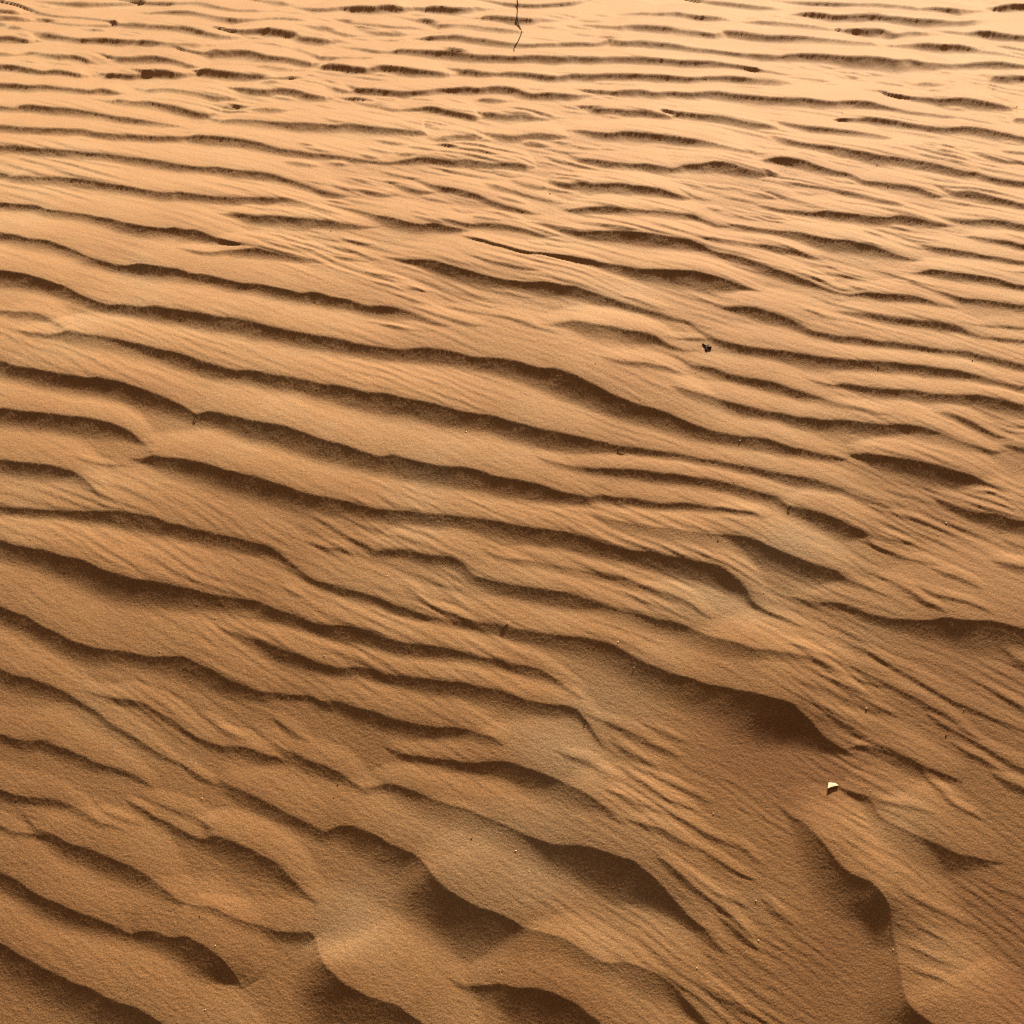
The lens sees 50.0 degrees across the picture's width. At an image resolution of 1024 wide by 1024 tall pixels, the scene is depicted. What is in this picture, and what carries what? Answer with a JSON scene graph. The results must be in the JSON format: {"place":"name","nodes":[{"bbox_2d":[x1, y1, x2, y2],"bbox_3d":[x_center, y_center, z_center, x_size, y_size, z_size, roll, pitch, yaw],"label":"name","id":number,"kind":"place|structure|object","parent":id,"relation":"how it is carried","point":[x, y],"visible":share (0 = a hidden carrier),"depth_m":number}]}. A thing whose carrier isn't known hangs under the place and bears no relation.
{"place":"outdoors","nodes":[
{"label":"outdoors","id":0,"kind":"place"},
{"bbox_2d":[0,0,1023,1023],"bbox_3d":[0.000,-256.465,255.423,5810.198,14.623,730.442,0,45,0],"label":"sand","id":1,"kind":"structure","parent":0,"point":[429,306],"depth_m":2.08},
{"bbox_2d":[514,0,521,47],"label":"dry stalk","id":2,"kind":"object","parent":1,"relation":"on","point":[518,24],"visible":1,"depth_m":3.69},
{"bbox_2d":[828,782,837,787],"bbox_3d":[0.527,0.450,1.818,0.020,0.005,0.016,-13,47,-12],"label":"shell chip","id":3,"kind":"object","parent":1,"relation":"on","point":[830,785],"visible":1,"depth_m":1.81},
{"bbox_2d":[702,343,711,350],"bbox_3d":[0.415,-0.351,2.329,0.017,0.006,0.024,-11,46,-10],"label":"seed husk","id":4,"kind":"object","parent":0,"point":[706,347],"visible":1,"depth_m":2.33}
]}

